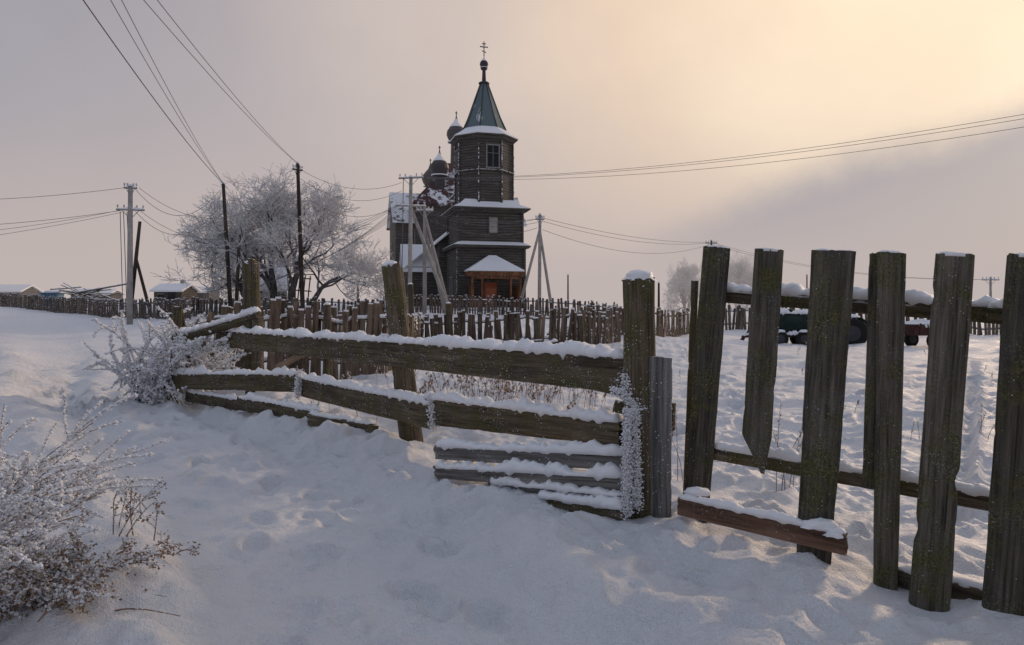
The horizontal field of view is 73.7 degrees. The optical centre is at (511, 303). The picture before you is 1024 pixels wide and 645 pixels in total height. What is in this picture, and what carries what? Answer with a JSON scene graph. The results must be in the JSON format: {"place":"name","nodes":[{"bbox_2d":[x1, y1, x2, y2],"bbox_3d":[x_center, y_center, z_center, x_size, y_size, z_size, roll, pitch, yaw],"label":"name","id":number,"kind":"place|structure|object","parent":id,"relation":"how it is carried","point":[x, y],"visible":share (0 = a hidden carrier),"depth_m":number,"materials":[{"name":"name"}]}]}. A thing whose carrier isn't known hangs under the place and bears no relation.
{"place":"outdoors","nodes":[
{"label":"outdoors","id":0,"kind":"place"},
{"bbox_2d":[311,365,424,422],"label":"dry grass","id":1,"kind":"structure","parent":0,"point":[347,372],"depth_m":11.37,"materials":[{"name":"brown plant"}]},
{"bbox_2d":[415,369,606,409],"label":"dry grass","id":2,"kind":"structure","parent":0,"point":[507,385],"depth_m":9.48,"materials":[{"name":"plant"}]},
{"bbox_2d":[0,303,1023,644],"bbox_3d":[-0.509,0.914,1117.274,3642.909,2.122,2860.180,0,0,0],"label":"snow ground","id":3,"kind":"structure","parent":0,"point":[298,531],"depth_m":4.75,"materials":[{"name":"white snow"}]},
{"bbox_2d":[0,424,35,486],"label":"frosted bush","id":4,"kind":"object","parent":3,"relation":"on","point":[7,455],"visible":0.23,"depth_m":5.66,"materials":[{"name":"white plant"}]},
{"bbox_2d":[1,287,39,303],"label":"walls","id":5,"kind":"structure","parent":3,"relation":"on","point":[30,291],"depth_m":91.84,"materials":[{"name":"brown wood"}]},
{"bbox_2d":[0,284,43,292],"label":"snowy roof","id":6,"kind":"structure","parent":5,"relation":"on","point":[13,287],"depth_m":91.23,"materials":[{"name":"white snow"}]},
{"bbox_2d":[0,552,72,621],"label":"dry weed clump","id":7,"kind":"object","parent":3,"relation":"on","point":[8,604],"visible":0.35,"depth_m":3.34,"materials":[{"name":"dry plant stems"},{"name":"snow"}]},
{"bbox_2d":[38,290,63,309],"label":"small shed","id":8,"kind":"object","parent":3,"relation":"on","point":[54,293],"visible":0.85,"depth_m":59.50,"materials":[{"name":"paint"}]},
{"bbox_2d":[0,537,133,622],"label":"dry weed clump","id":9,"kind":"object","parent":3,"relation":"on","point":[66,585],"visible":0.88,"depth_m":3.41,"materials":[{"name":"dry plant stems"},{"name":"snow"}]},
{"bbox_2d":[0,386,153,575],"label":"frosted bush","id":10,"kind":"object","parent":3,"relation":"on","point":[54,546],"visible":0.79,"depth_m":3.32,"materials":[{"name":"white plant"}]},
{"bbox_2d":[0,417,161,574],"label":"frosted bush","id":11,"kind":"object","parent":3,"relation":"on","point":[38,531],"visible":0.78,"depth_m":3.19,"materials":[{"name":"white plant"}]},
{"bbox_2d":[0,399,168,530],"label":"frosted bush","id":12,"kind":"object","parent":3,"relation":"on","point":[66,485],"visible":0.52,"depth_m":3.47,"materials":[{"name":"white plant"}]},
{"bbox_2d":[50,283,126,307],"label":"wood pile","id":13,"kind":"object","parent":3,"relation":"on","point":[87,292],"visible":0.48,"depth_m":59.94,"materials":[{"name":"brown wood"}]},
{"bbox_2d":[0,292,191,319],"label":"picket fence","id":14,"kind":"object","parent":3,"relation":"on","point":[73,305],"visible":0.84,"depth_m":50.12,"materials":[{"name":"brown wood"}]},
{"bbox_2d":[71,289,125,303],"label":"wooden shed","id":15,"kind":"structure","parent":3,"relation":"on","point":[117,296],"depth_m":81.33,"materials":[{"name":"brown wood"}]},
{"bbox_2d":[45,511,172,575],"bbox_3d":[-2.247,1.333,3.763,0.624,0.396,0.374,0,0,0],"label":"dry weed clump","id":16,"kind":"object","parent":3,"relation":"on","point":[140,558],"visible":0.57,"depth_m":3.74,"materials":[{"name":"dry plant stems"},{"name":"snow"}]},
{"bbox_2d":[116,183,144,324],"bbox_3d":[-22.365,-2.802,40.013,1.498,8.496,0.327,0,0,-22],"label":"utility pole","id":17,"kind":"object","parent":3,"relation":"on","point":[130,209],"visible":1,"depth_m":39.89,"materials":[{"name":"concrete"}]},
{"bbox_2d":[110,476,166,540],"bbox_3d":[-2.374,1.304,4.350,0.315,0.458,0.607,0,0,-36],"label":"dry weed clump","id":18,"kind":"object","parent":3,"relation":"on","point":[131,513],"visible":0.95,"depth_m":4.30,"materials":[{"name":"dry plant stems"},{"name":"snow"}]},
{"bbox_2d":[133,221,149,308],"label":"utility pole","id":19,"kind":"object","parent":3,"relation":"on","point":[136,266],"visible":0.65,"depth_m":49.96,"materials":[{"name":"brown wood"}]},
{"bbox_2d":[114,586,178,615],"bbox_3d":[-1.906,1.565,3.559,0.484,0.098,0.192,0,0,8],"label":"dry weed stem","id":20,"kind":"object","parent":3,"relation":"on","point":[130,608],"visible":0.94,"depth_m":3.47,"materials":[{"name":"brown plant"}]},
{"bbox_2d":[82,305,250,404],"bbox_3d":[-5.889,0.888,11.942,2.906,1.707,3.010,0,0,-23],"label":"frosted bush","id":21,"kind":"object","parent":3,"relation":"on","point":[158,361],"visible":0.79,"depth_m":11.62,"materials":[{"name":"white plant"}]},
{"bbox_2d":[154,286,197,304],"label":"walls","id":22,"kind":"structure","parent":3,"relation":"on","point":[189,292],"depth_m":70.92,"materials":[{"name":"brown wood"}]},
{"bbox_2d":[158,292,174,299],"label":"door and window","id":23,"kind":"structure","parent":22,"relation":"attached to","point":[171,295],"depth_m":70.41,"materials":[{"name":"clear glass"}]},
{"bbox_2d":[149,283,201,291],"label":"snowy roof","id":24,"kind":"structure","parent":22,"relation":"on","point":[171,287],"depth_m":70.98,"materials":[{"name":"white snow"}]},
{"bbox_2d":[156,530,200,557],"bbox_3d":[-2.077,1.461,4.132,0.377,0.137,0.204,0,0,18],"label":"dry weed clump","id":25,"kind":"object","parent":3,"relation":"on","point":[191,549],"visible":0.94,"depth_m":4.14,"materials":[{"name":"plant"}]},
{"bbox_2d":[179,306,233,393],"bbox_3d":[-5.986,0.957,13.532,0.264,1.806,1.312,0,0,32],"label":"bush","id":26,"kind":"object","parent":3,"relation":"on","point":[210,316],"visible":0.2,"depth_m":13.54,"materials":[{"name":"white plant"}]},
{"bbox_2d":[198,287,222,303],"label":"wooden shed","id":27,"kind":"structure","parent":3,"relation":"on","point":[203,294],"depth_m":82.50,"materials":[{"name":"brown wood"}]},
{"bbox_2d":[221,182,232,313],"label":"utility pole","id":28,"kind":"object","parent":3,"relation":"on","point":[229,286],"visible":0.88,"depth_m":43.91,"materials":[{"name":"brown wood"}]},
{"bbox_2d":[234,235,240,304],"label":"utility pole","id":29,"kind":"object","parent":3,"relation":"on","point":[237,277],"visible":0.75,"depth_m":44.41,"materials":[{"name":"brown wood"}]},
{"bbox_2d":[156,296,377,316],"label":"picket fence","id":30,"kind":"object","parent":3,"relation":"on","point":[200,305],"visible":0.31,"depth_m":45.11,"materials":[{"name":"brown wood"}]},
{"bbox_2d":[150,159,393,311],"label":"frosty tree","id":31,"kind":"object","parent":3,"relation":"on","point":[282,225],"visible":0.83,"depth_m":47.43,"materials":[{"name":"white plant"}]},
{"bbox_2d":[259,265,288,308],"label":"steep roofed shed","id":32,"kind":"structure","parent":3,"relation":"on","point":[285,279],"depth_m":54.24,"materials":[{"name":"grey wood"}]},
{"bbox_2d":[275,355,303,367],"bbox_3d":[-4.193,1.073,13.001,0.640,0.432,0.068,0,0,0],"label":"leaning board","id":33,"kind":"object","parent":3,"relation":"on","point":[290,360],"visible":0.59,"depth_m":12.98,"materials":[{"name":"brown wood"}]},
{"bbox_2d":[292,161,304,313],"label":"utility pole","id":34,"kind":"object","parent":3,"relation":"on","point":[298,168],"visible":0.95,"depth_m":43.90,"materials":[{"name":"brown wood"}]},
{"bbox_2d":[287,275,310,300],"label":"wooden frame rack","id":35,"kind":"object","parent":3,"relation":"on","point":[308,290],"visible":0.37,"depth_m":55.07,"materials":[{"name":"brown wood"}]},
{"bbox_2d":[220,297,385,379],"bbox_3d":[-4.301,0.834,14.436,3.477,1.942,0.385,0,0,-28],"label":"picket fence","id":36,"kind":"object","parent":3,"relation":"on","point":[354,319],"visible":0.48,"depth_m":14.38,"materials":[{"name":"brown wood"}]},
{"bbox_2d":[263,309,366,333],"bbox_3d":[-8.207,1.023,29.154,7.801,1.602,0.389,0,0,15],"label":"picket fence","id":37,"kind":"object","parent":3,"relation":"on","point":[339,317],"visible":0.09,"depth_m":29.15,"materials":[{"name":"brown wood"}]},
{"bbox_2d":[324,359,329,374],"bbox_3d":[-3.714,1.288,13.701,0.154,1.320,0.106,0,0,0],"label":"fence post","id":38,"kind":"object","parent":3,"relation":"on","point":[326,366],"visible":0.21,"depth_m":13.66,"materials":[{"name":"brown wood"}]},
{"bbox_2d":[323,302,332,375],"bbox_3d":[-3.849,0.925,14.301,0.215,1.907,0.171,0,0,0],"label":"fence post","id":39,"kind":"object","parent":3,"relation":"on","point":[327,323],"visible":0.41,"depth_m":14.24,"materials":[{"name":"brown wood"}]},
{"bbox_2d":[385,312,424,372],"bbox_3d":[-2.957,1.017,19.435,0.271,1.757,8.252,0,0,-1],"label":"picket fence","id":40,"kind":"object","parent":3,"relation":"on","point":[418,331],"visible":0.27,"depth_m":20.67,"materials":[{"name":"brown wood"}]},
{"bbox_2d":[396,173,425,315],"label":"utility pole","id":41,"kind":"object","parent":3,"relation":"on","point":[410,205],"visible":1,"depth_m":44.90,"materials":[{"name":"concrete"}]},
{"bbox_2d":[408,283,413,316],"bbox_3d":[-3.240,0.366,21.997,0.257,2.078,0.195,0,0,0],"label":"fence post","id":42,"kind":"object","parent":3,"relation":"on","point":[410,300],"visible":0.48,"depth_m":21.92,"materials":[{"name":"brown wood"}]},
{"bbox_2d":[163,258,675,520],"bbox_3d":[-2.377,0.600,8.691,1.166,2.773,10.307,0,0,-43],"label":"beam rail fence","id":43,"kind":"object","parent":3,"relation":"on","point":[631,478],"visible":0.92,"depth_m":5.96,"materials":[{"name":"brown wood"}]},
{"bbox_2d":[416,207,448,313],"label":"utility pole","id":44,"kind":"object","parent":3,"relation":"on","point":[425,225],"visible":0.69,"depth_m":46.89,"materials":[{"name":"concrete"}]},
{"bbox_2d":[0,0,1023,309],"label":"power lines","id":45,"kind":"structure","parent":44,"relation":"attached to","point":[388,186],"depth_m":39.81,"materials":[{"name":"metal"}]},
{"bbox_2d":[413,210,452,315],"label":"utility pole","id":46,"kind":"object","parent":3,"relation":"on","point":[439,284],"visible":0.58,"depth_m":46.20,"materials":[{"name":"concrete"}]},
{"bbox_2d":[445,302,452,335],"bbox_3d":[-2.143,0.831,23.498,0.301,1.775,0.232,0,0,0],"label":"fence post","id":47,"kind":"object","parent":3,"relation":"on","point":[449,323],"visible":0.66,"depth_m":23.41,"materials":[{"name":"brown wood"}]},
{"bbox_2d":[382,310,532,340],"bbox_3d":[-1.989,1.080,23.590,5.796,1.711,0.378,0,0,-21],"label":"picket fence","id":48,"kind":"object","parent":3,"relation":"on","point":[512,329],"visible":0.41,"depth_m":24.03,"materials":[{"name":"brown wood"}]},
{"bbox_2d":[386,43,530,309],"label":"wooden church","id":49,"kind":"structure","parent":3,"relation":"on","point":[491,261],"depth_m":60.79,"materials":[{"name":"brown wood"}]},
{"bbox_2d":[391,144,500,295],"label":"window frames","id":50,"kind":"structure","parent":49,"relation":"in","point":[456,152],"depth_m":61.99,"materials":[{"name":"brown wood"}]},
{"bbox_2d":[450,145,498,294],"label":"window glass","id":51,"kind":"structure","parent":49,"relation":"in","point":[492,157],"depth_m":60.57,"materials":[{"name":"glass"}]},
{"bbox_2d":[484,282,496,306],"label":"door","id":52,"kind":"structure","parent":49,"relation":"in","point":[489,285],"depth_m":59.84,"materials":[{"name":"brown wood"}]},
{"bbox_2d":[486,288,495,306],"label":"door panels","id":53,"kind":"structure","parent":49,"relation":"in","point":[489,292],"depth_m":59.83,"materials":[{"name":"paint"}]},
{"bbox_2d":[489,217,497,232],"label":"boarded window","id":54,"kind":"structure","parent":49,"relation":"in","point":[492,229],"depth_m":60.14,"materials":[{"name":"wood"}]},
{"bbox_2d":[487,216,499,233],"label":"boarded window frame","id":55,"kind":"structure","parent":49,"relation":"in","point":[487,216],"depth_m":60.06,"materials":[{"name":"wood"}]},
{"bbox_2d":[383,294,617,322],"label":"picket fence","id":56,"kind":"object","parent":3,"relation":"on","point":[480,309],"visible":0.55,"depth_m":49.95,"materials":[{"name":"brown wood"}]},
{"bbox_2d":[500,338,557,343],"bbox_3d":[-0.133,1.489,21.566,3.248,0.747,1.229,0,0,-10],"label":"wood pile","id":57,"kind":"object","parent":3,"relation":"on","point":[553,341],"visible":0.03,"depth_m":21.83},
{"bbox_2d":[517,213,551,313],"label":"utility pole","id":58,"kind":"object","parent":3,"relation":"on","point":[539,240],"visible":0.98,"depth_m":51.90,"materials":[{"name":"concrete"}]},
{"bbox_2d":[533,317,539,339],"bbox_3d":[0.889,1.240,24.199,0.292,1.529,0.207,0,0,0],"label":"fence post","id":59,"kind":"object","parent":3,"relation":"on","point":[536,328],"visible":0.51,"depth_m":24.11,"materials":[{"name":"brown wood"}]},
{"bbox_2d":[567,274,568,299],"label":"utility pole","id":60,"kind":"object","parent":3,"relation":"on","point":[567,286],"visible":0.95,"depth_m":94.91,"materials":[{"name":"grey wood"}]},
{"bbox_2d":[532,307,621,344],"bbox_3d":[2.567,0.947,25.746,4.399,1.634,0.217,0,0,-35],"label":"picket fence","id":61,"kind":"object","parent":3,"relation":"on","point":[562,334],"visible":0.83,"depth_m":25.79,"materials":[{"name":"brown wood"}]},
{"bbox_2d":[577,314,583,341],"bbox_3d":[2.546,1.236,25.203,0.312,1.679,0.226,0,0,0],"label":"fence post","id":62,"kind":"object","parent":3,"relation":"on","point":[580,330],"visible":0.59,"depth_m":25.11,"materials":[{"name":"brown wood"}]},
{"bbox_2d":[580,304,689,336],"bbox_3d":[6.520,0.883,31.497,6.528,1.707,2.447,0,0,-28],"label":"picket fence","id":63,"kind":"object","parent":3,"relation":"on","point":[682,325],"visible":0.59,"depth_m":31.33,"materials":[{"name":"brown wood"}]},
{"bbox_2d":[658,281,659,309],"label":"utility pole","id":64,"kind":"object","parent":3,"relation":"on","point":[658,295],"visible":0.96,"depth_m":61.92,"materials":[{"name":"grey wood"}]},
{"bbox_2d":[661,257,701,311],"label":"frosty tree","id":65,"kind":"object","parent":3,"relation":"on","point":[680,282],"visible":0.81,"depth_m":129.22,"materials":[{"name":"white plant"}]},
{"bbox_2d":[705,239,716,244],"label":"utility pole","id":66,"kind":"object","parent":3,"relation":"on","point":[710,242],"visible":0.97,"depth_m":79.95,"materials":[{"name":"grey wood"}]},
{"bbox_2d":[726,249,753,311],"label":"frosty tree","id":67,"kind":"object","parent":3,"relation":"on","point":[738,270],"visible":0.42,"depth_m":130.83,"materials":[{"name":"white plant"}]},
{"bbox_2d":[740,308,807,344],"bbox_3d":[11.292,1.006,29.066,3.116,1.615,1.229,0,0,9],"label":"tank trailer","id":68,"kind":"object","parent":3,"relation":"on","point":[793,326],"visible":0.5,"depth_m":28.55,"materials":[{"name":"green paint"}]},
{"bbox_2d":[677,245,1023,615],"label":"tall picket fence","id":69,"kind":"object","parent":3,"relation":"on","point":[831,299],"visible":0.95,"depth_m":4.01,"materials":[{"name":"brown wood"}]},
{"bbox_2d":[849,313,866,343],"bbox_3d":[13.800,1.021,29.023,2.449,1.670,1.576,0,0,20],"label":"old tractor","id":70,"kind":"object","parent":3,"relation":"on","point":[858,330],"visible":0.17,"depth_m":28.07,"materials":[{"name":"black rubber"}]},
{"bbox_2d":[724,304,1001,334],"bbox_3d":[20.445,0.941,36.899,19.003,1.832,0.960,0,0,9],"label":"picket fence","id":71,"kind":"object","parent":3,"relation":"on","point":[739,313],"visible":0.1,"depth_m":37.97,"materials":[{"name":"brown wood"}]},
{"bbox_2d":[904,319,929,345],"bbox_3d":[15.204,1.137,25.930,2.112,1.111,1.279,0,0,-11],"label":"farm cart","id":72,"kind":"object","parent":3,"relation":"on","point":[915,329],"visible":0.62,"depth_m":25.58,"materials":[{"name":"red paint"}]},
{"bbox_2d":[981,276,999,296],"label":"utility pole","id":73,"kind":"object","parent":3,"relation":"on","point":[990,279],"visible":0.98,"depth_m":69.95,"materials":[{"name":"concrete"}]},
{"bbox_2d":[0,0,1023,303],"label":"sky","id":74,"kind":"structure","parent":0,"point":[363,94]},
{"bbox_2d":[672,403,845,491],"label":"dry grass","id":75,"kind":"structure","parent":0,"point":[775,443],"depth_m":6.06,"materials":[{"name":"brown plant"}]},
{"bbox_2d":[611,342,992,412],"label":"dry grass","id":76,"kind":"structure","parent":0,"point":[803,368],"depth_m":16.00,"materials":[{"name":"brown plant"}]},
{"bbox_2d":[911,405,994,438],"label":"dry grass","id":77,"kind":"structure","parent":0,"point":[917,422],"depth_m":8.09,"materials":[{"name":"brown plant"}]}
]}

